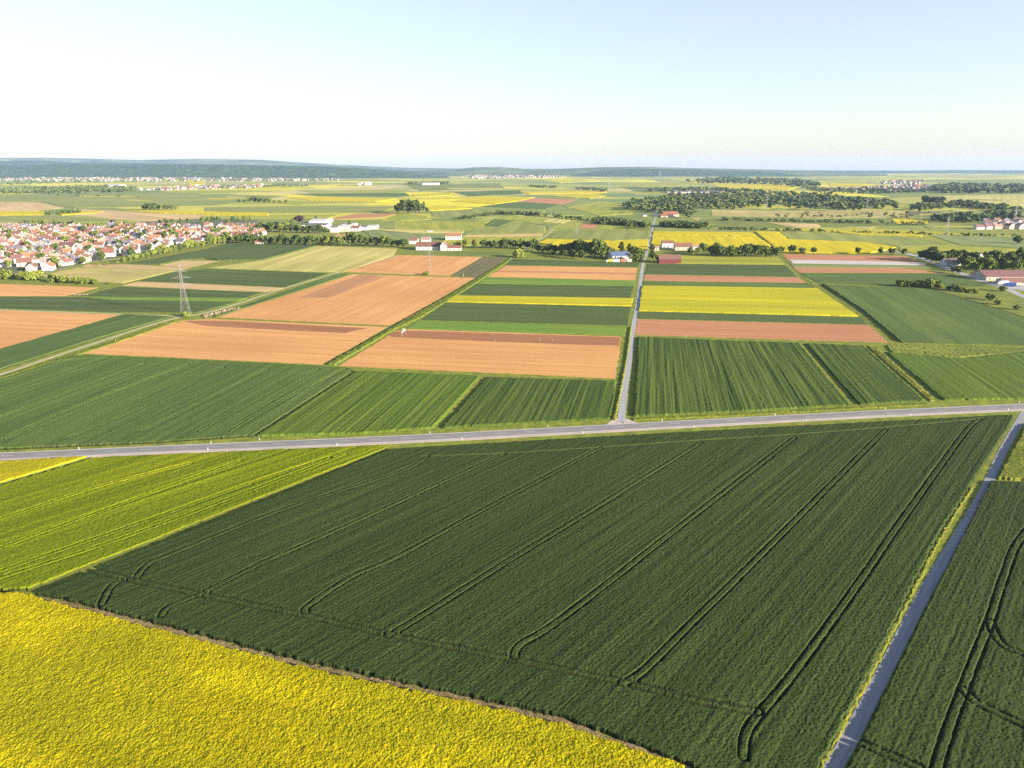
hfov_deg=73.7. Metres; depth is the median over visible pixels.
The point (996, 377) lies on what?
wheat
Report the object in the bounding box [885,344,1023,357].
meadow grass
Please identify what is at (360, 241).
avenue tree
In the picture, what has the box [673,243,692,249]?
farmhouse
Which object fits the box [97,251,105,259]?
garden tree
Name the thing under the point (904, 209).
crop field
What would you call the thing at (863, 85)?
sky
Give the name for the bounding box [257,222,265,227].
garden tree
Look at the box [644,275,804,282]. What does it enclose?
ploughed field
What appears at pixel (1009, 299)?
meadow
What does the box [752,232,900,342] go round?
farm track
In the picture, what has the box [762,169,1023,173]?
hills
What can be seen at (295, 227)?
garden tree
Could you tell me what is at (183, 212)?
rape field
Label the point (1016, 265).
tree
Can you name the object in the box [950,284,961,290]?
meadow bush
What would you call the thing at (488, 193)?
crop field
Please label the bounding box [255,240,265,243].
house
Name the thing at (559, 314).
crop field
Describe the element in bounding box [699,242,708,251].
avenue tree
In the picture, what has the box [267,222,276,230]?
garden tree
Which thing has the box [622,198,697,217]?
woodland
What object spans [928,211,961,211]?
crop field
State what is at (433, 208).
rape field
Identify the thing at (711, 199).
woodland
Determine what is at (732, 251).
avenue tree
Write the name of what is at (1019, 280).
hall
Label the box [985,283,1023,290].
yard
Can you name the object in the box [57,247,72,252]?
house
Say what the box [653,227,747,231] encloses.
crop field
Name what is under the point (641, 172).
hills
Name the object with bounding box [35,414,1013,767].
wheat
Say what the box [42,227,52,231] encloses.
house
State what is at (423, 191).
crop field
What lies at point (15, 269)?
village ground
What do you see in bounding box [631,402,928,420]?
verge grass
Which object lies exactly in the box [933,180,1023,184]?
crop field
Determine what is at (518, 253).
bush
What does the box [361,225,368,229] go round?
hall
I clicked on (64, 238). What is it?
garden tree
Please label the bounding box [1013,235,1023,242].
oak
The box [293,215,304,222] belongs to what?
copper beech
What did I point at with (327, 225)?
shed
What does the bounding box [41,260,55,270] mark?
house
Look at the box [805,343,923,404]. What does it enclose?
maize
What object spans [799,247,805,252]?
roadside tree
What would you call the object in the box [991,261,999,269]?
tree
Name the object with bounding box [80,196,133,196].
rape field
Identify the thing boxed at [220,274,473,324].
ploughed field
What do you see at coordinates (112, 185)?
hall
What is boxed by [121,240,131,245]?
house
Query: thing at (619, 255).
shed
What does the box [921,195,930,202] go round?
tree
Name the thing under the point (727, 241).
rape field
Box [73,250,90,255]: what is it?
house
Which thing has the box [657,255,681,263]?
barn
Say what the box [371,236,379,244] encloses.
avenue tree
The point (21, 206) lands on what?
ploughed field
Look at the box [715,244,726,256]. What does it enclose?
avenue tree
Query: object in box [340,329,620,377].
ploughed field
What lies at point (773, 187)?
rape field
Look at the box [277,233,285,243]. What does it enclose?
avenue tree
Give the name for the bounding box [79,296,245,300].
crop field
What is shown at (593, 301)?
rape field
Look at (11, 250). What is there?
house
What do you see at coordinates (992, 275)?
hall
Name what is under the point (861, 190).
woodland
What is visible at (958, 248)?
crop field
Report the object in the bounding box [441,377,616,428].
maize
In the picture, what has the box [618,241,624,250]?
conifer
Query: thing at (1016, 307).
meadow bush
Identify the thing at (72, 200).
crop field
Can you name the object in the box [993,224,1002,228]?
house
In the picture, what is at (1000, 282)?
truck
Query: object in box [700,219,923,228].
meadow
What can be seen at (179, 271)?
electricity pylon
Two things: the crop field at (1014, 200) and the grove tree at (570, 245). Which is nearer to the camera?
the grove tree at (570, 245)
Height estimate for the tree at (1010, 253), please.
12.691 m
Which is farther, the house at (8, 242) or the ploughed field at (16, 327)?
the house at (8, 242)
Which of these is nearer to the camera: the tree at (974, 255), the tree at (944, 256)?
the tree at (974, 255)
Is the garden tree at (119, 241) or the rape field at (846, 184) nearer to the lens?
the garden tree at (119, 241)
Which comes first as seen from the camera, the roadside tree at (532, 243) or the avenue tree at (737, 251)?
the avenue tree at (737, 251)
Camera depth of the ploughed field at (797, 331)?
437.87 m
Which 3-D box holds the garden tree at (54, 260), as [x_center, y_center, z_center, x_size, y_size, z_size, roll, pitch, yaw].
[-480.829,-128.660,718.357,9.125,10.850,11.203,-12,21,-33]
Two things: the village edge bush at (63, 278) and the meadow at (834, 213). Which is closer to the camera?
the village edge bush at (63, 278)
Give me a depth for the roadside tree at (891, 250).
813.37 m
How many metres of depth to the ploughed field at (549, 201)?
2132.86 m
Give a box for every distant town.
[1,177,338,181]
[138,184,262,189]
[461,175,565,178]
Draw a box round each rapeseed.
[0,445,390,592]
[0,456,87,484]
[0,591,684,767]
[997,429,1023,480]
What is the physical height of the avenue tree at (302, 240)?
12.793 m
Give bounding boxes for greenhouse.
[309,219,332,222]
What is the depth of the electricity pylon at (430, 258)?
662.02 m
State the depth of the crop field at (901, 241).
998.47 m
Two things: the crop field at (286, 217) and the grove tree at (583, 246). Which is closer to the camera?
the grove tree at (583, 246)
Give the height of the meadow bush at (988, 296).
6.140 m
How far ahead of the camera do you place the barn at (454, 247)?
855.07 m
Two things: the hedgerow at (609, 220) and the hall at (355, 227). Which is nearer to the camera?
the hall at (355, 227)
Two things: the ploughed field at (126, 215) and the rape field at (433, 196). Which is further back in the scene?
the rape field at (433, 196)
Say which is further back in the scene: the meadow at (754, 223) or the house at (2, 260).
the meadow at (754, 223)
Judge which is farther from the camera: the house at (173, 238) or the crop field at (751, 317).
the house at (173, 238)
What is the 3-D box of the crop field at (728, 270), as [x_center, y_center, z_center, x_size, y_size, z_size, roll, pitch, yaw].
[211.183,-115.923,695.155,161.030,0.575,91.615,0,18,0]
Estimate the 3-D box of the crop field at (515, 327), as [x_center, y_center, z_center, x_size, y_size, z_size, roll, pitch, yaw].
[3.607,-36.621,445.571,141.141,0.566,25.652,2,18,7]
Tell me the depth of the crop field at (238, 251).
820.98 m
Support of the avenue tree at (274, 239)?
on the ground at (618, 193)
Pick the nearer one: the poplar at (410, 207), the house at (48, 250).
the house at (48, 250)
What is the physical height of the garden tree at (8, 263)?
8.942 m
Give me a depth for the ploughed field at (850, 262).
748.83 m
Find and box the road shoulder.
[0,404,1023,460]
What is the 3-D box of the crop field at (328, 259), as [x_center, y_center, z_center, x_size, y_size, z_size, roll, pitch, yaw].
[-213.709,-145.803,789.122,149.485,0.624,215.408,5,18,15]
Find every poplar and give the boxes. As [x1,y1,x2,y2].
[400,200,407,210]
[405,199,410,213]
[408,200,413,212]
[412,199,418,213]
[417,201,422,210]
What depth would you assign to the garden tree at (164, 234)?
993.32 m
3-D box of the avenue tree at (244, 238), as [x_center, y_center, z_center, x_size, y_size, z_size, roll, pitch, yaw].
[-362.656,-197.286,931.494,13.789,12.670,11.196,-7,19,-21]
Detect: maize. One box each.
[256,371,479,436]
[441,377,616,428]
[632,336,849,416]
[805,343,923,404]
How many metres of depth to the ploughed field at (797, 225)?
1236.40 m
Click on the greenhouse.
(320, 220)
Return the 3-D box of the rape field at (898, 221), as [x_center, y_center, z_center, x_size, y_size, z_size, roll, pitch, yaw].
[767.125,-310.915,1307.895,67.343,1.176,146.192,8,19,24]
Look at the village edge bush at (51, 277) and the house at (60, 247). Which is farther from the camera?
the house at (60, 247)
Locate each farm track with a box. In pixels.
[0,255,397,374]
[0,309,180,316]
[512,229,553,257]
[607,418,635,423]
[617,216,656,421]
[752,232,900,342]
[824,411,1023,767]
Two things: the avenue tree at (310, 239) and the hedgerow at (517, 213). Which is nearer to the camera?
the avenue tree at (310, 239)
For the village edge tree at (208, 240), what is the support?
on the ground at (618, 193)
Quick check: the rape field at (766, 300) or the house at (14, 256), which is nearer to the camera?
the rape field at (766, 300)
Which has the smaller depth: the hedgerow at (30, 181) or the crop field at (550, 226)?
the crop field at (550, 226)
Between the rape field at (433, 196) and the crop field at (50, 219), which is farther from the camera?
the rape field at (433, 196)
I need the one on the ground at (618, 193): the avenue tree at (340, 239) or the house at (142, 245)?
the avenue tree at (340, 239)
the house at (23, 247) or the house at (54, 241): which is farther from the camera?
the house at (54, 241)
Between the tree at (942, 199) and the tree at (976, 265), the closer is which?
the tree at (976, 265)
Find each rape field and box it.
[0,211,44,214]
[58,211,101,214]
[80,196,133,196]
[120,210,204,213]
[187,181,204,184]
[205,212,268,215]
[206,198,246,198]
[209,186,329,189]
[294,196,392,201]
[403,198,461,198]
[404,196,458,196]
[412,193,451,196]
[425,206,471,210]
[447,295,632,305]
[452,197,533,203]
[463,196,496,196]
[522,190,605,193]
[539,239,647,249]
[540,179,595,182]
[549,193,603,198]
[639,285,857,316]
[651,236,774,247]
[652,231,756,235]
[713,184,797,189]
[755,231,895,253]
[829,183,864,186]
[831,231,922,236]
[892,219,928,223]
[932,226,972,226]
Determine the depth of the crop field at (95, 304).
519.36 m
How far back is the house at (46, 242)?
909.52 m
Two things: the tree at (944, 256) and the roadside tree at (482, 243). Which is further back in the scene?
the roadside tree at (482, 243)
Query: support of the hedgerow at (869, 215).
on the meadow at (834, 213)
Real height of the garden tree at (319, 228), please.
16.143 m
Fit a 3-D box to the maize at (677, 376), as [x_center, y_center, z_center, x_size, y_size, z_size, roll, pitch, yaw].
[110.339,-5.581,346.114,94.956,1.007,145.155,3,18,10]
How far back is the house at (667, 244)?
877.43 m
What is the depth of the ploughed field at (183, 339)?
405.90 m
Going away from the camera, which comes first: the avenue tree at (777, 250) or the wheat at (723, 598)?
the wheat at (723, 598)
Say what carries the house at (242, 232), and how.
on the village ground at (15, 269)
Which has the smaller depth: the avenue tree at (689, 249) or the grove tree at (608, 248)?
the grove tree at (608, 248)
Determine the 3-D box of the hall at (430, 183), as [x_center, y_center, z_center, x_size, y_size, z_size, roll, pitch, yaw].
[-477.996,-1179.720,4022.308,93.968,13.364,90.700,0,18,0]
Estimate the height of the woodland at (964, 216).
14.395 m
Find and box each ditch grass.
[326,258,511,365]
[822,283,901,341]
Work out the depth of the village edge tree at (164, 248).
813.96 m
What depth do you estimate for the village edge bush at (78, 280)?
612.42 m
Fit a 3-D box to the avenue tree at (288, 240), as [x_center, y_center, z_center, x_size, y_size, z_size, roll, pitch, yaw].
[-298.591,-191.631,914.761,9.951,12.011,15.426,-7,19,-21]
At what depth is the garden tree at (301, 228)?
1080.45 m
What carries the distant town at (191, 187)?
on the ground at (618, 193)
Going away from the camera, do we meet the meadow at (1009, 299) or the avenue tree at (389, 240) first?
the meadow at (1009, 299)
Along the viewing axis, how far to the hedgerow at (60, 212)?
1527.44 m
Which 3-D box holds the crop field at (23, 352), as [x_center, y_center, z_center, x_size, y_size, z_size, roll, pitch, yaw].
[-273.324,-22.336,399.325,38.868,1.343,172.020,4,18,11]
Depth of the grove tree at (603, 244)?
784.42 m
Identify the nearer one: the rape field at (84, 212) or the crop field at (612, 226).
the crop field at (612, 226)
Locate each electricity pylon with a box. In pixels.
[172,262,191,315]
[425,247,435,273]
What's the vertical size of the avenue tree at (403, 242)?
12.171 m
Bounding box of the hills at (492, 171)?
[409,167,887,175]
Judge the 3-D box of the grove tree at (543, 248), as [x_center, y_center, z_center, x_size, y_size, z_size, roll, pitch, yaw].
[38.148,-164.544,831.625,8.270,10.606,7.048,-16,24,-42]
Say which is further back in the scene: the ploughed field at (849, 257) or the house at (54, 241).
the house at (54, 241)
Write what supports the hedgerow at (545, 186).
on the ground at (618, 193)
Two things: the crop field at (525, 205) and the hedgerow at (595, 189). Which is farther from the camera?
the hedgerow at (595, 189)
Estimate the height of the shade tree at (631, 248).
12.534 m
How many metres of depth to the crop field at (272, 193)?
2686.62 m
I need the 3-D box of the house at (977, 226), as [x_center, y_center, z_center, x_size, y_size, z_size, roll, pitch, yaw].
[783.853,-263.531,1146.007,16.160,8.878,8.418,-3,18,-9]
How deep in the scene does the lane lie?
654.01 m
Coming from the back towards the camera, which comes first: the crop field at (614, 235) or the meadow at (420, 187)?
the meadow at (420, 187)
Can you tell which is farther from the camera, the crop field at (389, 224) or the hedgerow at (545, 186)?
the hedgerow at (545, 186)
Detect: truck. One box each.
[996,280,1008,284]
[1003,282,1016,286]
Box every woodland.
[0,184,136,193]
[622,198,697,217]
[625,191,899,211]
[647,186,832,195]
[686,176,820,186]
[802,186,932,193]
[908,199,1022,210]
[928,182,1023,193]
[929,209,1023,222]
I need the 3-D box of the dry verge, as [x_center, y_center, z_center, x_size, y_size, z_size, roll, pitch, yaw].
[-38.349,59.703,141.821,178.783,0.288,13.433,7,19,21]
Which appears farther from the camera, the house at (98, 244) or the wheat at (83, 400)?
the house at (98, 244)
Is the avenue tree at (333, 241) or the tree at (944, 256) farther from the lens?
the avenue tree at (333, 241)
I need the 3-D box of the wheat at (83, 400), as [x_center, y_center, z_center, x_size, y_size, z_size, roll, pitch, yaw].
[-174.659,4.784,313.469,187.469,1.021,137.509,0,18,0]
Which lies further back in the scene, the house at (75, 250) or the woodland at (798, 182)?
the woodland at (798, 182)
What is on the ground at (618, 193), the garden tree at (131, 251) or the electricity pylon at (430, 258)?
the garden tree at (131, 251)
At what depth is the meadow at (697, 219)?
1179.79 m
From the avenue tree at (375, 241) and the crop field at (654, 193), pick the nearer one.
the avenue tree at (375, 241)
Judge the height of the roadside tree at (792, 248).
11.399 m
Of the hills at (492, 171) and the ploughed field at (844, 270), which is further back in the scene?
the hills at (492, 171)
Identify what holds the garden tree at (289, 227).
on the ground at (618, 193)
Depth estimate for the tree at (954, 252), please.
774.18 m
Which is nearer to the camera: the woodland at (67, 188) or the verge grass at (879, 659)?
the verge grass at (879, 659)
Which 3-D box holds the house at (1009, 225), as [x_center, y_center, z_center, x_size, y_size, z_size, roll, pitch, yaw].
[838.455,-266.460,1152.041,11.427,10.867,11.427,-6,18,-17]
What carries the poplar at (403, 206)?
on the ground at (618, 193)
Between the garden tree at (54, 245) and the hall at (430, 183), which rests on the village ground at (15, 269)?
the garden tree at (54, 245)
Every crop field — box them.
[0,194,286,207]
[0,216,136,222]
[0,297,235,312]
[0,314,171,369]
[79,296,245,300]
[82,287,261,297]
[128,242,316,264]
[140,269,328,286]
[164,190,289,193]
[176,199,232,199]
[200,214,339,218]
[205,205,393,212]
[210,246,396,271]
[210,274,349,316]
[250,193,294,193]
[256,201,359,204]
[296,193,409,196]
[303,189,404,193]
[362,230,469,239]
[373,229,463,232]
[379,221,395,228]
[382,214,431,220]
[394,221,487,229]
[404,191,442,191]
[407,320,626,334]
[422,302,629,325]
[432,209,543,217]
[442,236,540,245]
[447,188,502,188]
[454,190,522,195]
[459,284,633,297]
[468,221,544,233]
[479,277,634,285]
[480,202,556,208]
[484,219,513,226]
[496,216,537,220]
[507,259,639,266]
[525,222,559,229]
[542,218,571,223]
[550,230,648,240]
[563,200,599,207]
[572,202,635,215]
[594,224,637,229]
[605,181,698,186]
[622,187,698,191]
[635,193,677,193]
[638,311,866,323]
[643,281,814,287]
[646,264,796,276]
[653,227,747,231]
[676,255,784,264]
[782,232,955,246]
[791,264,932,267]
[801,273,989,286]
[829,285,1023,345]
[884,209,931,209]
[886,224,926,224]
[900,246,1023,257]
[908,208,1023,230]
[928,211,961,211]
[929,235,1023,247]
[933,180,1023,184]
[944,195,1023,205]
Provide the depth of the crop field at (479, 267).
712.73 m
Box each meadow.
[42,267,171,282]
[401,250,532,257]
[407,183,504,190]
[691,218,873,228]
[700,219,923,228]
[711,209,776,216]
[766,210,904,217]
[930,288,1023,316]
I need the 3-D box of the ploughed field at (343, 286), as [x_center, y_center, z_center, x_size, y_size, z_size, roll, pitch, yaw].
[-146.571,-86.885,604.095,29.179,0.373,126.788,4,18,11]
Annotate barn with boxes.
[416,242,441,249]
[447,245,461,250]
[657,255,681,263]
[659,214,667,217]
[661,211,678,216]
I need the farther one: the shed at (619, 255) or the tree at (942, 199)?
the tree at (942, 199)
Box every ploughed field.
[0,202,61,210]
[0,284,97,295]
[0,310,117,347]
[68,209,204,220]
[82,264,185,269]
[84,319,386,363]
[122,282,280,291]
[160,260,216,266]
[187,321,366,332]
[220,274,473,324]
[300,275,384,297]
[332,213,395,219]
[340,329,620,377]
[347,255,480,275]
[389,330,619,345]
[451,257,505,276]
[466,234,542,235]
[488,266,636,279]
[497,271,635,274]
[520,198,576,204]
[580,223,598,228]
[635,319,888,342]
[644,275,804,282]
[767,222,820,227]
[783,254,920,261]
[790,260,925,264]
[793,267,946,272]
[905,211,944,214]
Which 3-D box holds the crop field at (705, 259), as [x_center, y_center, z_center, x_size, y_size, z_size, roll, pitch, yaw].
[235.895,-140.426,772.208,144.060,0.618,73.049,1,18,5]
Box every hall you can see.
[108,184,125,187]
[329,226,339,231]
[340,225,350,231]
[350,225,360,230]
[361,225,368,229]
[369,225,378,229]
[422,182,439,184]
[969,270,1023,280]
[995,277,1023,284]
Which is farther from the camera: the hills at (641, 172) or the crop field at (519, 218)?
the hills at (641, 172)
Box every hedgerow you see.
[0,177,331,184]
[44,209,81,213]
[203,307,239,317]
[206,184,257,187]
[263,184,307,186]
[404,181,449,184]
[454,210,593,220]
[529,184,556,188]
[575,187,607,191]
[592,216,638,227]
[659,220,703,227]
[708,226,1016,236]
[721,217,924,224]
[775,211,912,217]
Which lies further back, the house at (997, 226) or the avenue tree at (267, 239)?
the house at (997, 226)
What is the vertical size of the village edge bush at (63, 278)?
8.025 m
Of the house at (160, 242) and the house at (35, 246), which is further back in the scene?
the house at (160, 242)
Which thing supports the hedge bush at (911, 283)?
on the ground at (618, 193)
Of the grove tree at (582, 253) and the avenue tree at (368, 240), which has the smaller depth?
the grove tree at (582, 253)
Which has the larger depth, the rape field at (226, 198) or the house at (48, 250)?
the rape field at (226, 198)
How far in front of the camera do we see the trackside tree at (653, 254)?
759.76 m
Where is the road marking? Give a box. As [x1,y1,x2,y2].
[6,404,1019,458]
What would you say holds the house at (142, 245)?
on the village ground at (15, 269)
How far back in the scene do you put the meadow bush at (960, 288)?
571.45 m
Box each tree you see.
[4,260,12,266]
[35,253,45,257]
[49,256,58,263]
[50,243,58,249]
[60,235,69,241]
[78,256,85,263]
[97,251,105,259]
[115,239,122,244]
[127,246,135,255]
[150,249,156,254]
[155,246,161,254]
[159,245,167,252]
[161,231,167,237]
[170,244,177,250]
[183,242,188,248]
[184,239,193,246]
[204,237,211,244]
[210,235,216,243]
[216,236,221,242]
[221,235,226,242]
[224,233,230,241]
[230,234,236,242]
[236,234,243,242]
[241,235,249,241]
[247,233,256,242]
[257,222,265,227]
[263,236,271,242]
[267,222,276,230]
[271,236,278,243]
[276,222,283,231]
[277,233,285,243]
[285,223,293,230]
[285,237,292,243]
[291,224,298,230]
[291,234,300,243]
[298,225,304,231]
[299,236,306,244]
[304,224,309,231]
[304,235,315,244]
[309,224,316,231]
[315,237,321,244]
[316,223,323,231]
[321,235,330,244]
[329,236,336,244]
[335,236,344,244]
[344,232,351,245]
[349,232,359,243]
[358,234,364,244]
[363,236,371,244]
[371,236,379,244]
[379,235,387,244]
[385,237,393,244]
[393,239,400,245]
[400,238,408,245]
[462,239,467,246]
[479,239,488,246]
[488,240,497,246]
[500,238,510,247]
[508,240,516,246]
[515,238,524,247]
[528,239,538,248]
[540,245,545,251]
[545,243,552,251]
[552,245,557,252]
[557,244,563,250]
[559,249,566,255]
[566,242,576,251]
[568,249,575,256]
[573,238,583,255]
[575,241,587,253]
[578,250,585,257]
[588,238,601,257]
[595,240,607,257]
[603,246,612,255]
[629,246,636,253]
[631,247,642,253]
[633,253,639,260]
[638,253,645,260]
[640,220,649,227]
[650,251,657,259]
[687,247,693,252]
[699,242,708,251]
[703,221,709,227]
[707,246,715,253]
[710,241,719,255]
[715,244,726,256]
[727,245,735,255]
[733,247,742,255]
[738,245,746,255]
[742,243,752,255]
[752,244,762,255]
[760,245,766,254]
[764,245,771,255]
[768,245,774,255]
[772,247,781,255]
[788,245,796,251]
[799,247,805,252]
[888,247,895,252]
[919,250,929,260]
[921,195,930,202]
[924,246,937,261]
[931,250,942,262]
[932,196,940,203]
[936,252,948,260]
[939,196,945,202]
[941,251,951,258]
[950,249,956,257]
[954,250,962,257]
[957,256,965,265]
[962,256,975,267]
[966,251,980,260]
[968,261,983,269]
[981,257,996,269]
[985,250,1002,259]
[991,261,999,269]
[999,259,1012,269]
[1002,256,1021,269]
[1005,251,1017,256]
[1008,261,1022,269]
[1015,247,1023,257]
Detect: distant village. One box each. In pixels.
[819,184,937,191]
[867,179,923,183]
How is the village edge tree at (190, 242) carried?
on the ground at (618, 193)
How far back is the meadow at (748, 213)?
1534.89 m
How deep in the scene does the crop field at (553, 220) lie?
1333.67 m
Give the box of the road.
[0,404,1023,458]
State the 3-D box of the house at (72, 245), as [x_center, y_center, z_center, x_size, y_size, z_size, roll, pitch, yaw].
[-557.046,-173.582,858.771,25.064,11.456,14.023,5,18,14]
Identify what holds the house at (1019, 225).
on the ground at (618, 193)
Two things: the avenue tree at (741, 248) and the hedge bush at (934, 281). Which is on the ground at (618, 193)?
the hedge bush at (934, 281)
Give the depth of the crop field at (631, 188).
3313.84 m
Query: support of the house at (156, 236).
on the village ground at (15, 269)
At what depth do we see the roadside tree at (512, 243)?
874.49 m
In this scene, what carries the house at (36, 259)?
on the village ground at (15, 269)
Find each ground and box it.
[0,173,1023,767]
[0,219,261,273]
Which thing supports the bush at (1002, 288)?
on the meadow at (1009, 299)
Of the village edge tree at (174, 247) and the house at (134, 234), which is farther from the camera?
the house at (134, 234)
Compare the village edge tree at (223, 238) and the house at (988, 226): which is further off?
the house at (988, 226)
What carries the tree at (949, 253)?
on the ground at (618, 193)
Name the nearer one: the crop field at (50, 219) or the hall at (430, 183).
the crop field at (50, 219)
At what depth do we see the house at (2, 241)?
906.71 m
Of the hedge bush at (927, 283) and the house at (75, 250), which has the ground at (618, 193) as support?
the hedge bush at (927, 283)
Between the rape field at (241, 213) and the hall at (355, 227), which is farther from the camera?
the rape field at (241, 213)
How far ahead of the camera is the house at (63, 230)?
1049.13 m
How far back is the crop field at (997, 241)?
971.24 m
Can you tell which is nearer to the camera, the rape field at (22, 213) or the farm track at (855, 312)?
the farm track at (855, 312)
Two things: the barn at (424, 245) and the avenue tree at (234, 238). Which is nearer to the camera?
the barn at (424, 245)
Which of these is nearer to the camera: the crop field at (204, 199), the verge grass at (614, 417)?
the verge grass at (614, 417)
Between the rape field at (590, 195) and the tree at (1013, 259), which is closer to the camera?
the tree at (1013, 259)
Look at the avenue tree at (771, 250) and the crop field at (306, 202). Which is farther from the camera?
the crop field at (306, 202)
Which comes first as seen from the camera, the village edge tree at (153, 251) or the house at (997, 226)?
the village edge tree at (153, 251)
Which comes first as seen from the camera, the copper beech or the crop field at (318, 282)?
the crop field at (318, 282)
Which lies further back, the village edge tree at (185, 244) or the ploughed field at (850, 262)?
the village edge tree at (185, 244)
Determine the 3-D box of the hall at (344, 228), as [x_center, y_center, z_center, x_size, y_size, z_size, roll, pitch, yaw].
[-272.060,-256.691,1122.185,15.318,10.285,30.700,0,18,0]
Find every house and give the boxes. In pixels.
[0,238,10,243]
[0,257,14,266]
[3,240,15,245]
[3,244,18,251]
[5,248,17,252]
[8,245,26,250]
[9,235,24,242]
[9,253,24,262]
[15,257,33,266]
[20,251,34,256]
[24,256,39,262]
[25,237,40,243]
[25,261,39,270]
[26,226,40,232]
[31,243,45,250]
[39,256,57,265]
[40,246,54,252]
[41,239,50,244]
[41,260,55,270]
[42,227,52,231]
[43,249,54,252]
[48,252,60,256]
[50,239,63,244]
[53,227,62,232]
[56,245,71,250]
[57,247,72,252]
[57,257,73,265]
[59,229,70,233]
[59,241,77,248]
[67,237,80,241]
[70,255,85,263]
[72,248,85,253]
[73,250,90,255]
[76,241,93,250]
[77,233,88,236]
[78,252,91,261]
[84,228,94,232]
[88,249,97,256]
[92,252,101,259]
[93,241,106,247]
[98,230,106,236]
[100,248,116,256]
[103,244,116,250]
[107,239,115,244]
[118,245,125,252]
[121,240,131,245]
[123,246,140,252]
[131,239,142,246]
[132,232,139,238]
[139,241,154,249]
[148,234,160,238]
[155,240,168,246]
[163,239,172,244]
[169,235,177,242]
[176,237,185,244]
[179,233,190,237]
[184,228,196,232]
[191,237,203,241]
[236,231,253,235]
[254,228,266,234]
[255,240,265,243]
[409,237,418,243]
[421,237,430,241]
[440,240,447,250]
[445,233,461,239]
[661,240,674,248]
[939,259,960,265]
[973,224,984,228]
[984,223,992,228]
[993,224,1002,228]
[1003,223,1014,228]
[1014,222,1023,228]
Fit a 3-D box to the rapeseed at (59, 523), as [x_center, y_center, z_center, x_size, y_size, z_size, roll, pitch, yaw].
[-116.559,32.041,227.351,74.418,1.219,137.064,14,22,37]
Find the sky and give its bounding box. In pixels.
[0,0,1023,170]
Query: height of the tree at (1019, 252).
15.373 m
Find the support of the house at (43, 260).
on the village ground at (15, 269)
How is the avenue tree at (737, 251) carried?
on the ground at (618, 193)
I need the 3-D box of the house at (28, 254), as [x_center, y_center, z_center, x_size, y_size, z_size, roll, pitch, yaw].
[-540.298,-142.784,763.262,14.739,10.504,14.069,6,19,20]
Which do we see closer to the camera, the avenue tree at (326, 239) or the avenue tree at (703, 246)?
the avenue tree at (703, 246)
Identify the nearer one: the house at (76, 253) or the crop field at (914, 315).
the crop field at (914, 315)
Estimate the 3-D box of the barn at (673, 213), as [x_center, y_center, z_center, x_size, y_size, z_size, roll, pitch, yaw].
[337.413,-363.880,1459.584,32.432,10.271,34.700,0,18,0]
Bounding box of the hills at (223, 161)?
[0,158,456,170]
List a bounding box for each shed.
[301,223,331,227]
[607,251,629,258]
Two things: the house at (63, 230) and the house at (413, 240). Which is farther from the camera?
the house at (63, 230)
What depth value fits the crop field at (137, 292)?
564.55 m
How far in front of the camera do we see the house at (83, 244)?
851.69 m
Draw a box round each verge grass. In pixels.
[0,319,181,378]
[612,326,631,419]
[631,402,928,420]
[819,487,972,767]
[867,346,934,401]
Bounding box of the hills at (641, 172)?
[567,168,810,176]
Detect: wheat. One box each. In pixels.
[0,355,354,449]
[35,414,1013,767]
[846,480,1023,767]
[885,352,1023,400]
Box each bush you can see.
[0,269,11,278]
[15,271,23,278]
[18,270,30,280]
[23,271,42,279]
[47,273,57,282]
[55,275,68,282]
[74,277,83,283]
[80,277,89,282]
[181,311,189,316]
[512,248,524,257]
[896,279,907,285]
[908,280,916,285]
[914,279,922,286]
[921,279,931,287]
[927,278,941,287]
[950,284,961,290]
[955,286,965,291]
[970,288,979,292]
[985,293,996,299]
[993,300,1002,304]
[998,285,1007,290]
[1012,304,1020,309]
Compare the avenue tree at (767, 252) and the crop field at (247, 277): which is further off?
the avenue tree at (767, 252)
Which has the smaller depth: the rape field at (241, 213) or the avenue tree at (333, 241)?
the avenue tree at (333, 241)
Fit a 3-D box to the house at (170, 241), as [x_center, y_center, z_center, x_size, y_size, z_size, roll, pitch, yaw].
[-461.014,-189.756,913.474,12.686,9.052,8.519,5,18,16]
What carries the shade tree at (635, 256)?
on the ground at (618, 193)
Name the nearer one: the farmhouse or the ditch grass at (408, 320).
the ditch grass at (408, 320)
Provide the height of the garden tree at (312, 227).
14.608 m
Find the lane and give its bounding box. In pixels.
[883,250,1023,297]
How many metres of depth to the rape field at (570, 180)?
5252.53 m
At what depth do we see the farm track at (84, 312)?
492.33 m
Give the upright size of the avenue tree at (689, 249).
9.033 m
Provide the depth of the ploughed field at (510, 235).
1043.54 m
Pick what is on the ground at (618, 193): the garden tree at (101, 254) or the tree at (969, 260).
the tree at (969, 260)
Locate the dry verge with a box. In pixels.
[24,593,691,767]
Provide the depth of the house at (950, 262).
726.85 m
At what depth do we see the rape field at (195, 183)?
4574.02 m
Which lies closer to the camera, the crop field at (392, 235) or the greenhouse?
the crop field at (392, 235)
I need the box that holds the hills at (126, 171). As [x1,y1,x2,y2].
[0,164,449,177]

